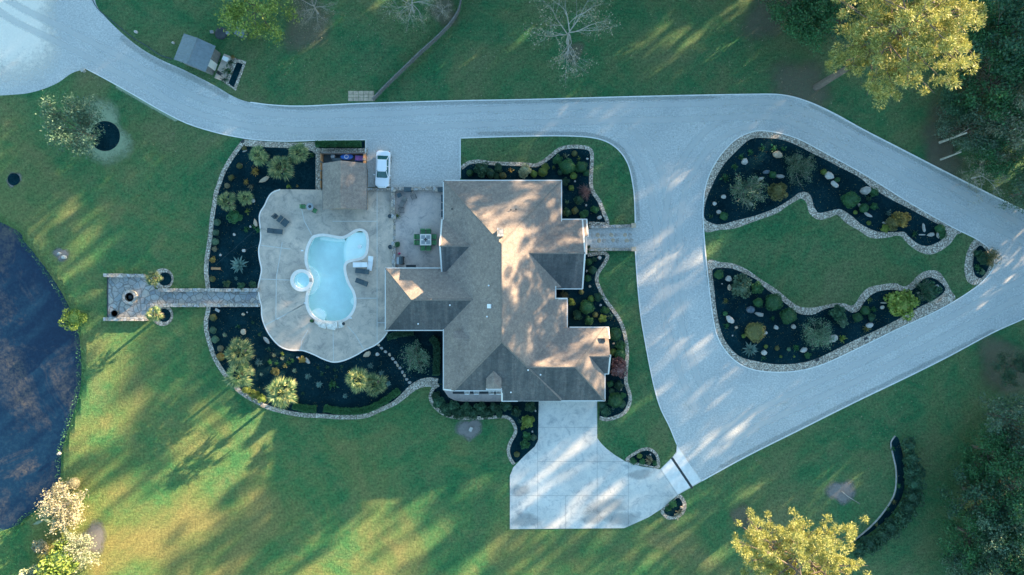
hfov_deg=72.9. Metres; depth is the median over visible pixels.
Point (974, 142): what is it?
broadleaf tree
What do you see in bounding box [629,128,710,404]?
wheel track
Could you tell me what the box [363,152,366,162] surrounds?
wooden fence
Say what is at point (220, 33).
fire bowl
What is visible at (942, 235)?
leafy shrub
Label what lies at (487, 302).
brick house
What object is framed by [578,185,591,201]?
twiggy shrub
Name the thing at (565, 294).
twiggy shrub
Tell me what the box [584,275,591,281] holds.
round shrub
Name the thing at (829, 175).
boulder
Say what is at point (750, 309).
boulder
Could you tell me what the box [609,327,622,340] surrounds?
round shrub
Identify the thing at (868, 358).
wheel track
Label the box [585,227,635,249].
entry walk
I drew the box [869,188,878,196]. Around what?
leafy shrub
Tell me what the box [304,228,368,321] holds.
swimming pool
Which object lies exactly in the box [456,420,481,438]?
ground patch
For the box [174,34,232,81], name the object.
garden shed
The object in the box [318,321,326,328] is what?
stone slab
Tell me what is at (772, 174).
round shrub
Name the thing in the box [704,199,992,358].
island lawn
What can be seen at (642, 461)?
leafy shrub
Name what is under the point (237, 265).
agave
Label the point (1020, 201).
broadleaf tree
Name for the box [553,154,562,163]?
leafy shrub
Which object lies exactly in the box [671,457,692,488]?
drain channel
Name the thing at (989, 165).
broadleaf tree
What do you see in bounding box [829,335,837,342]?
boulder
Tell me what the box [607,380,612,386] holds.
round shrub
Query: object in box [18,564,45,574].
leafy shrub
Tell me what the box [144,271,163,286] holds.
fan palm
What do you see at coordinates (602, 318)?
leafy shrub
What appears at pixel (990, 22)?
broadleaf tree
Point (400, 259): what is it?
gas grill
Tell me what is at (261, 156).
fan palm
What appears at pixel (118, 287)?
stone terrace
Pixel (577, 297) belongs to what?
mulch bed
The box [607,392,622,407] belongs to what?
round shrub
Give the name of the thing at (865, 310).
round shrub
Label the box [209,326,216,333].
round shrub
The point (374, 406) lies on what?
clipped hedge
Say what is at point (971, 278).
pebble border
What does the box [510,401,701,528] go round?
concrete apron
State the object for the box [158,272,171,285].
mulch circle
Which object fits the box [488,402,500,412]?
leafy shrub
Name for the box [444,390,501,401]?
porch
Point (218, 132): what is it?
kerb
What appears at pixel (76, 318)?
leafy shrub
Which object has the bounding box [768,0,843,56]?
broadleaf tree
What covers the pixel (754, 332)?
round shrub
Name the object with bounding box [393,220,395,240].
stone threshold
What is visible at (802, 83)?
ground patch
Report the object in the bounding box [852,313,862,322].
round shrub
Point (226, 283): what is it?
leafy shrub
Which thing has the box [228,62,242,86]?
mulch bed
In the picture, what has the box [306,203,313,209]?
round table
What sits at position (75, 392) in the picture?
bank grass
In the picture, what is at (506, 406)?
leafy shrub
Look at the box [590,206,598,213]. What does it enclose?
leafy shrub
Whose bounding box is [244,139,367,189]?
pebble border
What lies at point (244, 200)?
fan palm
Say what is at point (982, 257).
leafy shrub
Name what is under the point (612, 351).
round shrub
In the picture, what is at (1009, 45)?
broadleaf tree
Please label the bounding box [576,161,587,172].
round shrub
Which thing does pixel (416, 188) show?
stone wall
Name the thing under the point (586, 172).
round shrub
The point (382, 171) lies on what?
parked car
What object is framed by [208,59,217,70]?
door
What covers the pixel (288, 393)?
fan palm
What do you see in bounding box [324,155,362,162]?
storage yard
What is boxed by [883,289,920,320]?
leafy shrub
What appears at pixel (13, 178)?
mulch ring
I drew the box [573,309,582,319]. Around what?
leafy shrub
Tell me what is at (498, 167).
leafy shrub
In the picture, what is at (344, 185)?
pool hut
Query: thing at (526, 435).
leafy shrub
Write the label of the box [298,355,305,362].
leafy shrub
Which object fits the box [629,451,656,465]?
mulch bed
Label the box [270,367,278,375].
leafy shrub
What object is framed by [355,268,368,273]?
sun lounger
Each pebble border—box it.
[204,142,437,418]
[224,58,246,89]
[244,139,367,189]
[429,384,516,464]
[461,145,608,224]
[587,251,631,420]
[625,447,659,468]
[660,494,685,519]
[702,131,960,253]
[706,260,954,371]
[964,239,993,284]
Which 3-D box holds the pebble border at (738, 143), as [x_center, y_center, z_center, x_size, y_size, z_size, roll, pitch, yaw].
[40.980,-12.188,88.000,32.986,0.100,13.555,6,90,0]
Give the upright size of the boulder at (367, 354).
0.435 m
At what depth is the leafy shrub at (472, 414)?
87.09 m
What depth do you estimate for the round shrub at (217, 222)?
87.36 m
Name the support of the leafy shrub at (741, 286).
on the mulch bed at (783, 337)
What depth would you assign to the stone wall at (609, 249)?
87.46 m
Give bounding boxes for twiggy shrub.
[33,478,88,535]
[52,528,102,572]
[397,339,432,373]
[560,291,567,297]
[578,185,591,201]
[728,172,772,210]
[781,150,816,184]
[800,317,840,349]
[914,279,938,302]
[979,247,1001,268]
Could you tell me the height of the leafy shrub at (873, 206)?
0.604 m
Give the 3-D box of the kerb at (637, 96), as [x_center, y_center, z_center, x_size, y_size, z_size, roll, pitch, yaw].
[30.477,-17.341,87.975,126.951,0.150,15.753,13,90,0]
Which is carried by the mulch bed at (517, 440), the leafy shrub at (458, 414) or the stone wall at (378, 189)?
the leafy shrub at (458, 414)
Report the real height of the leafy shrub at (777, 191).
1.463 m
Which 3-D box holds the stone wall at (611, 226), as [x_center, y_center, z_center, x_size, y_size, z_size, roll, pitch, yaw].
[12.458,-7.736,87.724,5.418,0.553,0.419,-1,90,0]
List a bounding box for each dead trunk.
[938,129,967,143]
[940,147,964,159]
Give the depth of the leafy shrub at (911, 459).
86.87 m
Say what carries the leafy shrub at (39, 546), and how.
on the lawn at (180, 456)
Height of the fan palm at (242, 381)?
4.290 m
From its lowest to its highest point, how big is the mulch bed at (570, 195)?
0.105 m
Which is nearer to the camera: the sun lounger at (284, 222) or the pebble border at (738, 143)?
the sun lounger at (284, 222)
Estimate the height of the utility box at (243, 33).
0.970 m
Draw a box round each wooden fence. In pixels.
[320,152,363,154]
[320,153,323,189]
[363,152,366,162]
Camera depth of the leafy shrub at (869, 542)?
86.95 m
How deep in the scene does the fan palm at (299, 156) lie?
85.33 m
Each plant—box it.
[34,498,71,534]
[251,167,258,175]
[329,380,338,389]
[645,455,652,464]
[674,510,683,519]
[839,335,846,342]
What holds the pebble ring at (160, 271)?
on the lawn at (180, 456)
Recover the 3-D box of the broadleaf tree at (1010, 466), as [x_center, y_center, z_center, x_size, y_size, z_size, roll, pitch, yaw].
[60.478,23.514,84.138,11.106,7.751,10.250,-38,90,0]
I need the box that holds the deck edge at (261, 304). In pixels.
[258,189,387,362]
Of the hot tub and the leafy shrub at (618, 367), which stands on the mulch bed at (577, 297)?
the leafy shrub at (618, 367)
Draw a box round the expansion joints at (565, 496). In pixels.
[537,440,676,528]
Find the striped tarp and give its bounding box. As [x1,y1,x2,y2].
[355,155,362,161]
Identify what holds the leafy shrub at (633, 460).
on the mulch bed at (645, 453)
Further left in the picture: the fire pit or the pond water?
the pond water
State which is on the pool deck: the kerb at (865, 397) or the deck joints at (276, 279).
the deck joints at (276, 279)
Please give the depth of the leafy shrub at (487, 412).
87.19 m
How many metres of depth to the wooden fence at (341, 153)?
87.00 m
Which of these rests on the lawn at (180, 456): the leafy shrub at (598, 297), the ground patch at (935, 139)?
the ground patch at (935, 139)
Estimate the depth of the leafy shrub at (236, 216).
87.19 m
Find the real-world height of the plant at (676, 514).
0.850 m
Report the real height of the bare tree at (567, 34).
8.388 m
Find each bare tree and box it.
[286,0,335,32]
[379,0,443,32]
[427,0,453,21]
[523,0,620,89]
[957,150,1015,203]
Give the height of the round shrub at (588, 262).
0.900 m
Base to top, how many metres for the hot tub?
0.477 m
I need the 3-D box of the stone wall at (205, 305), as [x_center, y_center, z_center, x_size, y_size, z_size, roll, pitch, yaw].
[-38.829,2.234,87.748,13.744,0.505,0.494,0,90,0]
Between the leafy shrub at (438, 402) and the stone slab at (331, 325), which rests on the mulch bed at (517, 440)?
the leafy shrub at (438, 402)
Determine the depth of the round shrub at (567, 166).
86.67 m
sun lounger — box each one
[267,228,282,233]
[276,215,288,226]
[353,262,366,266]
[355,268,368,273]
[355,278,367,286]
[367,256,372,270]
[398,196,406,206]
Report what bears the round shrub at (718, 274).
on the mulch bed at (783, 337)
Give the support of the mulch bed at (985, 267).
on the lawn at (180, 456)
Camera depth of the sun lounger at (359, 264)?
87.49 m
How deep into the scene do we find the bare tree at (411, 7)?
84.91 m
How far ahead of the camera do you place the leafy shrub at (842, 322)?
87.24 m
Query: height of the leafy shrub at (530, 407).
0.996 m
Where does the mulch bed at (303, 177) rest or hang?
on the lawn at (180, 456)
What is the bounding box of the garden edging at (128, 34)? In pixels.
[93,1,172,59]
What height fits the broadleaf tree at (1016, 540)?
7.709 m
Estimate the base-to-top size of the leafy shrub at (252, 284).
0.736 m
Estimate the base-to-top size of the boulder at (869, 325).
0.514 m
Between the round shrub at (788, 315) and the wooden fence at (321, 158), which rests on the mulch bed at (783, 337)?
the round shrub at (788, 315)
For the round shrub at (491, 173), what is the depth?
87.14 m
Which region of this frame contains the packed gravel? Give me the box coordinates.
[0,0,53,77]
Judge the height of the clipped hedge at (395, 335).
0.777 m
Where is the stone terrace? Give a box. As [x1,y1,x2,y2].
[108,277,259,316]
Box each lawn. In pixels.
[0,0,1023,574]
[460,136,634,224]
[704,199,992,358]
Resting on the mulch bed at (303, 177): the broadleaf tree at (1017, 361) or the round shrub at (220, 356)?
the round shrub at (220, 356)
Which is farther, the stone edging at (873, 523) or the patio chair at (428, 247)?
the stone edging at (873, 523)
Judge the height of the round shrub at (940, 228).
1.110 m
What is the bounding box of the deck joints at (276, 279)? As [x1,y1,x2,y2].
[261,209,384,360]
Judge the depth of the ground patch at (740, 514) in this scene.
87.99 m
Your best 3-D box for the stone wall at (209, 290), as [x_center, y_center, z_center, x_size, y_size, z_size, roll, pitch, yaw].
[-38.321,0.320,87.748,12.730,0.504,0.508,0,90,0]
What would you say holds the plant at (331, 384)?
on the mulch bed at (303, 177)
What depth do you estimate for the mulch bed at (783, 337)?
87.94 m
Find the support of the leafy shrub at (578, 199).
on the mulch bed at (570, 195)
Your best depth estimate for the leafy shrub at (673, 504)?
87.39 m
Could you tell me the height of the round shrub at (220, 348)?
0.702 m
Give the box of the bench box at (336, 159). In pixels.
[332,158,341,160]
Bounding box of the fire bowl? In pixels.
[215,27,226,38]
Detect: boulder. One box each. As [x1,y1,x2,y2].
[259,176,268,181]
[363,351,370,356]
[726,315,733,322]
[741,158,747,164]
[746,306,754,312]
[773,151,782,157]
[825,171,833,178]
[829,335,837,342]
[831,180,838,187]
[859,186,870,194]
[866,323,873,327]
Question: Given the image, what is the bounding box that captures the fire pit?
[122,290,137,303]
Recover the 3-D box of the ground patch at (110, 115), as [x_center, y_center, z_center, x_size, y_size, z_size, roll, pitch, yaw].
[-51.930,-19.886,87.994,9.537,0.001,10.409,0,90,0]
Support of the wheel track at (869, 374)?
on the gravel drive
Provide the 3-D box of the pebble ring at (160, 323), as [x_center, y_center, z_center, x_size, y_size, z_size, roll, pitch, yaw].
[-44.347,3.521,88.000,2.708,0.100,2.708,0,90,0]
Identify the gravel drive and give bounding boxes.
[0,0,1023,479]
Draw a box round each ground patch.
[53,248,68,260]
[77,101,131,160]
[81,523,104,551]
[288,0,326,46]
[432,0,453,22]
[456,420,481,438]
[566,45,581,61]
[732,507,748,527]
[746,0,791,35]
[776,64,826,104]
[827,482,854,503]
[925,105,971,148]
[929,143,961,174]
[950,29,1017,95]
[969,439,1023,497]
[982,340,1023,389]
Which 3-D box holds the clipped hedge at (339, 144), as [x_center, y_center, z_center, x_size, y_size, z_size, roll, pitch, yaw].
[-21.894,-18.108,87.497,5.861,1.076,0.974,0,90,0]
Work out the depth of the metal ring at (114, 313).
87.58 m
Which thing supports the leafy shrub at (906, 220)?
on the mulch bed at (820, 184)
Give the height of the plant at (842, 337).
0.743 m
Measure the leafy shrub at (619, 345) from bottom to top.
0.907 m
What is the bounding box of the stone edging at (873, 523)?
[851,435,896,542]
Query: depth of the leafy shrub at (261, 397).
87.45 m
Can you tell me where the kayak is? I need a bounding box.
[340,154,352,159]
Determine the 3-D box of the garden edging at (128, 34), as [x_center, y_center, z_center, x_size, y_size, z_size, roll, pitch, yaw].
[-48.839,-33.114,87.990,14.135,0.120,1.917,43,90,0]
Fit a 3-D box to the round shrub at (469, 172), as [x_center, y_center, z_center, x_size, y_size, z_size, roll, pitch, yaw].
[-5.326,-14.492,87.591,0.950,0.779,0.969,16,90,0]
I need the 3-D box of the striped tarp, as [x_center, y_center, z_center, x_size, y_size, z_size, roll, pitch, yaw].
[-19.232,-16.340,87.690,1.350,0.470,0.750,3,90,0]
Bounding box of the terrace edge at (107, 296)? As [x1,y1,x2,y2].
[107,277,107,316]
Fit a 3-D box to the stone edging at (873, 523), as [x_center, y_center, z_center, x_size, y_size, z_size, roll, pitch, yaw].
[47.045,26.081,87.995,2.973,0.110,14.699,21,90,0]
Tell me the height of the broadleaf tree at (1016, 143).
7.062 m
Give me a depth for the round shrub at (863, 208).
87.22 m
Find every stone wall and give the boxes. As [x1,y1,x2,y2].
[103,273,145,277]
[103,317,148,320]
[150,303,259,306]
[158,288,259,291]
[367,188,390,190]
[391,192,394,217]
[392,246,395,267]
[396,186,435,190]
[589,224,630,227]
[589,248,630,250]
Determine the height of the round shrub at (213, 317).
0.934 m
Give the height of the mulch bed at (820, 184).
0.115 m
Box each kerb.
[86,68,365,141]
[250,93,1023,210]
[460,135,635,222]
[460,139,460,177]
[635,251,676,444]
[702,130,994,372]
[702,318,1023,480]
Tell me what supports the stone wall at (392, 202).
on the lawn at (180, 456)
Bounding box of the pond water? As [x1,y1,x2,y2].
[0,222,80,530]
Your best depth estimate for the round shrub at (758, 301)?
87.12 m
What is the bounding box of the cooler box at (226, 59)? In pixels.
[222,56,229,61]
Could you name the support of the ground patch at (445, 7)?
on the lawn at (180, 456)
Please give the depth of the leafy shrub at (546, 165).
87.53 m
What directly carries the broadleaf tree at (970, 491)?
on the ground patch at (1006, 471)
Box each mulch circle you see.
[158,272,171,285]
[158,309,170,321]
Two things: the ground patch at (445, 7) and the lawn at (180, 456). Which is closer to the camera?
the ground patch at (445, 7)
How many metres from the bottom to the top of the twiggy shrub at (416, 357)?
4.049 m
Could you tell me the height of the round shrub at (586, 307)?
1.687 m
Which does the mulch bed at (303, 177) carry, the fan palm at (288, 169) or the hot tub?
the fan palm at (288, 169)
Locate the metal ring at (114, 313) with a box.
[111,310,118,316]
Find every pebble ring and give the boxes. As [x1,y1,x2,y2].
[152,268,173,288]
[154,307,172,325]
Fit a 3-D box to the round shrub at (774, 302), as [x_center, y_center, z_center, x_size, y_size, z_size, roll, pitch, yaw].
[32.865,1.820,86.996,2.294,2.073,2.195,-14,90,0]
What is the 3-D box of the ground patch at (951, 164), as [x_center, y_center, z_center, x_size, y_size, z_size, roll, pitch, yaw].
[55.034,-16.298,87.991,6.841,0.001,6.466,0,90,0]
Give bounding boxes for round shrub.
[50,482,62,493]
[66,477,79,489]
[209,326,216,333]
[210,314,216,320]
[211,335,219,342]
[212,230,218,235]
[212,238,218,244]
[213,219,220,225]
[216,352,224,360]
[217,345,223,351]
[466,170,473,175]
[487,168,495,178]
[499,172,506,178]
[530,170,537,177]
[538,167,546,176]
[559,158,575,173]
[570,172,576,178]
[571,207,578,214]
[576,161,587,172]
[580,299,593,314]
[583,170,589,176]
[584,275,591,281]
[585,259,591,264]
[588,266,597,273]
[599,401,606,407]
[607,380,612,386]
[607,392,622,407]
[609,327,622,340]
[610,349,615,355]
[614,348,625,359]
[714,270,723,278]
[720,212,727,219]
[744,322,765,343]
[753,297,763,306]
[765,293,782,310]
[769,171,775,178]
[779,307,796,323]
[841,191,860,208]
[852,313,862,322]
[859,203,868,212]
[860,306,869,314]
[934,224,944,232]
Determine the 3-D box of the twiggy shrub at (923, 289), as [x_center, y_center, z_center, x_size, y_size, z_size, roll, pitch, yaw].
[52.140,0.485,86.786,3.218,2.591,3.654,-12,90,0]
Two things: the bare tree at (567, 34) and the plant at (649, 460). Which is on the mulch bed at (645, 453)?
the plant at (649, 460)
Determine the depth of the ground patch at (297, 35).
87.99 m
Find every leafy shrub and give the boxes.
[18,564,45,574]
[31,539,48,554]
[33,536,84,574]
[57,308,87,330]
[222,280,229,286]
[226,210,242,223]
[237,282,244,288]
[241,387,250,393]
[249,280,256,287]
[249,389,259,399]
[256,394,265,402]
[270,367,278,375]
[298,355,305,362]
[431,391,439,397]
[432,396,445,408]
[439,405,450,415]
[446,400,459,412]
[452,408,464,420]
[460,401,471,414]
[466,407,479,419]
[473,162,489,177]
[474,401,485,413]
[480,406,492,419]
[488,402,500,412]
[494,162,502,171]
[496,410,502,417]
[500,402,512,411]
[511,406,520,416]
[518,163,531,178]
[520,439,529,448]
[521,415,534,427]
[522,431,530,440]
[525,401,535,411]
[541,163,549,169]
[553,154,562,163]
[561,177,569,185]
[562,208,571,216]
[568,298,575,305]
[573,195,583,204]
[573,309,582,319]
[579,210,588,218]
[585,315,593,324]
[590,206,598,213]
[594,293,603,301]
[598,314,606,322]
[599,406,610,416]
[600,306,609,313]
[610,356,627,378]
[614,380,623,389]
[615,340,626,349]
[630,457,636,464]
[639,458,645,464]
[669,499,676,507]
[731,273,751,298]
[751,281,763,293]
[767,182,788,201]
[828,304,845,320]
[837,317,848,327]
[851,542,869,558]
[859,535,882,555]
[868,313,875,321]
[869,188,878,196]
[870,202,878,209]
[871,525,892,545]
[881,224,890,232]
[882,517,901,539]
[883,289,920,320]
[885,212,904,230]
[891,211,910,227]
[892,510,912,528]
[898,498,917,518]
[901,436,915,452]
[902,451,920,468]
[903,465,921,480]
[903,488,924,507]
[904,476,927,493]
[913,463,925,477]
[921,281,942,300]
[938,231,946,239]
[973,250,981,256]
[977,253,991,264]
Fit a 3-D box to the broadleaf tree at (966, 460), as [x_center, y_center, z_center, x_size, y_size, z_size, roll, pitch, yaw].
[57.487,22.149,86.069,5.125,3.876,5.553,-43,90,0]
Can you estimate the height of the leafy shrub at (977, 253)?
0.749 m
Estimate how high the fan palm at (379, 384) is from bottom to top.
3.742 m
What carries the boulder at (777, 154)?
on the mulch bed at (820, 184)
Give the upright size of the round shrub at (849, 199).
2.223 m
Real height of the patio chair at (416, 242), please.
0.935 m
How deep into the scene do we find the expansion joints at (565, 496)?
87.94 m
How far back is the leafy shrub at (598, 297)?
87.31 m
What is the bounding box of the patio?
[394,191,442,267]
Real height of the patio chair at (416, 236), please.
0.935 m
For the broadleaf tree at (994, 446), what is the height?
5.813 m
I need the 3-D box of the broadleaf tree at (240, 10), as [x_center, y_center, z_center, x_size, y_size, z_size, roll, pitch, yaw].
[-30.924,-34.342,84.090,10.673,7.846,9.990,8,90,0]
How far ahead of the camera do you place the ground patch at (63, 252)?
87.99 m
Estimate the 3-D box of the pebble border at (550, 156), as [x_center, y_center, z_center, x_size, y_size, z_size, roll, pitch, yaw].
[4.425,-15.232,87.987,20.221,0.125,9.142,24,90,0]
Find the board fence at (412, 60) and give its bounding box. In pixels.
[372,0,461,100]
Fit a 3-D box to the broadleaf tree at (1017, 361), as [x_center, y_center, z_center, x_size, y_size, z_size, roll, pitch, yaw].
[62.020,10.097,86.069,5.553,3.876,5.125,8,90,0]
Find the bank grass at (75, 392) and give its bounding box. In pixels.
[0,224,83,534]
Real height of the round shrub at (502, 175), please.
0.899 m
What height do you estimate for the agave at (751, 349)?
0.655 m
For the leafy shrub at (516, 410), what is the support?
on the mulch bed at (517, 440)
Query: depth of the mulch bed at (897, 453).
87.95 m
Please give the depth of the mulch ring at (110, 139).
87.97 m
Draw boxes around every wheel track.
[0,9,1023,243]
[5,0,1023,226]
[619,139,696,409]
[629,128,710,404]
[661,109,751,319]
[677,124,755,317]
[715,277,1023,436]
[724,293,1023,448]
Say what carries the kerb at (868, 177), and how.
on the lawn at (180, 456)
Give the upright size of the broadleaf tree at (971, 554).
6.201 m
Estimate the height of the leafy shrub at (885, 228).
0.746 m
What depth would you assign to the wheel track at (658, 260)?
87.97 m
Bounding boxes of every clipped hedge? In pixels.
[292,402,316,412]
[315,140,361,147]
[323,388,400,414]
[386,331,413,340]
[429,335,440,375]
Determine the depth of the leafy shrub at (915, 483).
86.87 m
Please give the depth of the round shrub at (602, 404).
87.29 m
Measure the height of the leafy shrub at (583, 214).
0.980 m
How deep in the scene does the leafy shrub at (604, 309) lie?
87.45 m
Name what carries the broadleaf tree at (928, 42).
on the lawn at (180, 456)
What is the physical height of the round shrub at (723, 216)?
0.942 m
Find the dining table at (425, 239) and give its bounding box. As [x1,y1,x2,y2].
[420,234,430,244]
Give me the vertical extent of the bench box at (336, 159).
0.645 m
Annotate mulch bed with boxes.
[208,142,442,414]
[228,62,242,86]
[320,141,364,147]
[432,385,538,462]
[461,149,604,228]
[556,255,627,417]
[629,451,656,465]
[664,498,682,515]
[704,138,945,245]
[712,268,944,363]
[854,436,904,541]
[973,245,989,277]
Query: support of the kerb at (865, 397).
on the lawn at (180, 456)
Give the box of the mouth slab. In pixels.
[662,447,700,493]
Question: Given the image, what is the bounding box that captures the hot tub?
[290,269,313,291]
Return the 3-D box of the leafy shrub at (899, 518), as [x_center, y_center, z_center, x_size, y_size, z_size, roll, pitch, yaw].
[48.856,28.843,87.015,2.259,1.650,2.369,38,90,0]
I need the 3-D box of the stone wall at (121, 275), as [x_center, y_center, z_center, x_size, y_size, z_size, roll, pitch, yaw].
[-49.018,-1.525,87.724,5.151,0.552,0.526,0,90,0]
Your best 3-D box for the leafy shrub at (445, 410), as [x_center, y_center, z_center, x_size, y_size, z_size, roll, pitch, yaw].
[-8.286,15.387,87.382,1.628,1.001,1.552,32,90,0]
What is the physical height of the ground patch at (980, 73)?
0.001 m
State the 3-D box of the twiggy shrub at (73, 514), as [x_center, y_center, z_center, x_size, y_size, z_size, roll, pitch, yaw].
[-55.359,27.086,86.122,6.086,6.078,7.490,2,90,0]
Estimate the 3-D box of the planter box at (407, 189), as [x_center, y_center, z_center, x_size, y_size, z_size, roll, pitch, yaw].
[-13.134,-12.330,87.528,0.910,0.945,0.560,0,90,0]
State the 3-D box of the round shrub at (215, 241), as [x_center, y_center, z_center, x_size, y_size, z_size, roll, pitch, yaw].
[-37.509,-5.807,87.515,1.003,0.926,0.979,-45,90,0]
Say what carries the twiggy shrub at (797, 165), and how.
on the mulch bed at (820, 184)
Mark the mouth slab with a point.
(674, 476)
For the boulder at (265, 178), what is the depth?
87.65 m
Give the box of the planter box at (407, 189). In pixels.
[404,187,411,191]
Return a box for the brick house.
[385,180,610,401]
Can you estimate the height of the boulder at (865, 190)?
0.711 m
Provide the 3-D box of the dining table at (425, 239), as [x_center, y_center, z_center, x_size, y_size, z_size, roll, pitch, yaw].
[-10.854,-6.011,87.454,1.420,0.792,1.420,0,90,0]
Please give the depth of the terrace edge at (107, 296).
87.84 m
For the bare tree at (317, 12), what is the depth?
85.82 m
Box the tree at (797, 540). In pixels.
[731,507,871,574]
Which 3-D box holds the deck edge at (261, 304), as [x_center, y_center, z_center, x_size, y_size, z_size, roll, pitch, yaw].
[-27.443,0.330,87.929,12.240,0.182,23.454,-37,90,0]
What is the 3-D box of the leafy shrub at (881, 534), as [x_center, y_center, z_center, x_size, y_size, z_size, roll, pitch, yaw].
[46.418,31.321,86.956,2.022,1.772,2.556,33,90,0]
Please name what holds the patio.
on the lawn at (180, 456)
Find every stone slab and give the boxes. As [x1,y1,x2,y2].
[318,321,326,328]
[326,322,335,329]
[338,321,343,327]
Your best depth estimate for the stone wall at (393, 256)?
87.31 m
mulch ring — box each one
[8,173,19,184]
[90,121,119,150]
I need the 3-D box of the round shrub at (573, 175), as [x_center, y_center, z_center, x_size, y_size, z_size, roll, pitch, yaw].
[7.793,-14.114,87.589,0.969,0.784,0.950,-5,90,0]
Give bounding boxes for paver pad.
[348,91,373,100]
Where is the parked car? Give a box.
[373,151,391,187]
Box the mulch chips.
[213,139,933,415]
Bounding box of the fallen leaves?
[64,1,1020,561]
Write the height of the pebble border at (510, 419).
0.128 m
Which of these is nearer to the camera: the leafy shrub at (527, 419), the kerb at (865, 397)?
the leafy shrub at (527, 419)
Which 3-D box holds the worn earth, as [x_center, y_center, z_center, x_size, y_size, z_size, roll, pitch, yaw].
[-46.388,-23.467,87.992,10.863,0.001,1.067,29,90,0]
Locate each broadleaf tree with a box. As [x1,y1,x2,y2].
[35,90,105,160]
[214,0,302,46]
[756,0,830,43]
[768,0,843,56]
[810,0,878,46]
[813,0,988,112]
[934,92,1013,162]
[936,462,1023,538]
[936,505,1014,572]
[937,86,985,126]
[939,545,983,574]
[941,525,1023,574]
[943,0,1021,62]
[947,32,1023,132]
[951,448,994,485]
[956,0,1023,90]
[956,422,1021,484]
[967,441,1023,524]
[967,482,1023,567]
[969,130,1023,181]
[970,89,1023,165]
[972,386,1023,467]
[989,350,1023,387]
[993,521,1023,574]
[995,164,1023,213]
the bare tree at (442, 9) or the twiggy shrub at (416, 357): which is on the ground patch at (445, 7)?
the bare tree at (442, 9)
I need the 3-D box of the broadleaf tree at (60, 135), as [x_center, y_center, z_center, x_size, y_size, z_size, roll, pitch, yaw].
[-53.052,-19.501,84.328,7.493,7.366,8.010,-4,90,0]
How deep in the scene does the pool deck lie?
87.85 m
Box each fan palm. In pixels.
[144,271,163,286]
[145,305,163,321]
[215,191,237,211]
[223,337,254,369]
[223,361,255,389]
[237,190,253,205]
[247,144,268,166]
[264,376,297,410]
[267,155,294,181]
[288,141,310,164]
[344,367,372,393]
[364,371,388,398]
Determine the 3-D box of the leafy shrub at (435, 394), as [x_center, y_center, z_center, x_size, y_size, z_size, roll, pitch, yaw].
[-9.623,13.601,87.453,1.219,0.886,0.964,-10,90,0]
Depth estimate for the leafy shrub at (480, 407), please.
87.08 m
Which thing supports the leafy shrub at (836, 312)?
on the mulch bed at (783, 337)
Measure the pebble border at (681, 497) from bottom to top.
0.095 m
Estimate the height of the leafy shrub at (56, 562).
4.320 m
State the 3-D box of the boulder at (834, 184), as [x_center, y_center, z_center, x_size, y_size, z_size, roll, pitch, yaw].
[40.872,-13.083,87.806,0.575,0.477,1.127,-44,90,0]
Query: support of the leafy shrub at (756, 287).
on the mulch bed at (783, 337)
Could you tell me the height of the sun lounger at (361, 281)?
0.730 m
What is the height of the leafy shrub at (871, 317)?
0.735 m
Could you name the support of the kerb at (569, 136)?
on the lawn at (180, 456)
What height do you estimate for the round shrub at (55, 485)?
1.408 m
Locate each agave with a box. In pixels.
[230,256,248,273]
[742,342,757,357]
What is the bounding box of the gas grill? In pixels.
[397,256,404,263]
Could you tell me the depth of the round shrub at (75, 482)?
87.05 m
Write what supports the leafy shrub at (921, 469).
on the lawn at (180, 456)
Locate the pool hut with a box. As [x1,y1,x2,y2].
[322,161,367,209]
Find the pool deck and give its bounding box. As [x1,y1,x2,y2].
[259,189,393,360]
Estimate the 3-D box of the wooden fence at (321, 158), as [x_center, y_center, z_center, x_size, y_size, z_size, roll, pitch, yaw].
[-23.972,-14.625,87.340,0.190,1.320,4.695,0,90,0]
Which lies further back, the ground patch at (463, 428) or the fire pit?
the ground patch at (463, 428)
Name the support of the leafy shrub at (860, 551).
on the lawn at (180, 456)
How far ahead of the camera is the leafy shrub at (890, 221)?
86.82 m
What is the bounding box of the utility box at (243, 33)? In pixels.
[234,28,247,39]
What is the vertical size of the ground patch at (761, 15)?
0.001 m
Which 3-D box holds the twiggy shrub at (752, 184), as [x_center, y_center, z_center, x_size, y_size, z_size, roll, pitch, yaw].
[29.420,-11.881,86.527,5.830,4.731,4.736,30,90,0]
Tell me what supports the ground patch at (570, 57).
on the lawn at (180, 456)
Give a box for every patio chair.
[414,234,419,238]
[414,240,419,244]
[420,245,425,250]
[426,245,430,250]
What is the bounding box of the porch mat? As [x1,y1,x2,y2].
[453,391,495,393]
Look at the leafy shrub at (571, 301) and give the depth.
87.43 m
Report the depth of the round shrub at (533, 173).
87.45 m
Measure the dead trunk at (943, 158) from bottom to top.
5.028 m
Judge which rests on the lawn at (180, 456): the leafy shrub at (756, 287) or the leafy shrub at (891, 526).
the leafy shrub at (891, 526)
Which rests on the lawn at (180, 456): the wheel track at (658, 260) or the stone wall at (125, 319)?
the stone wall at (125, 319)
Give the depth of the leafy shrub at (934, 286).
86.61 m
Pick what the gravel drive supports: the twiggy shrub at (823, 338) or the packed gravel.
the packed gravel
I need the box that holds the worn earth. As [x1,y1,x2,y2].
[115,86,176,120]
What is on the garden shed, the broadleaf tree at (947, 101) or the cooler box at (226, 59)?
the cooler box at (226, 59)
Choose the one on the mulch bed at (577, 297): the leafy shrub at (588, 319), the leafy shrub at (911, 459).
the leafy shrub at (588, 319)
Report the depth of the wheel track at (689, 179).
87.97 m

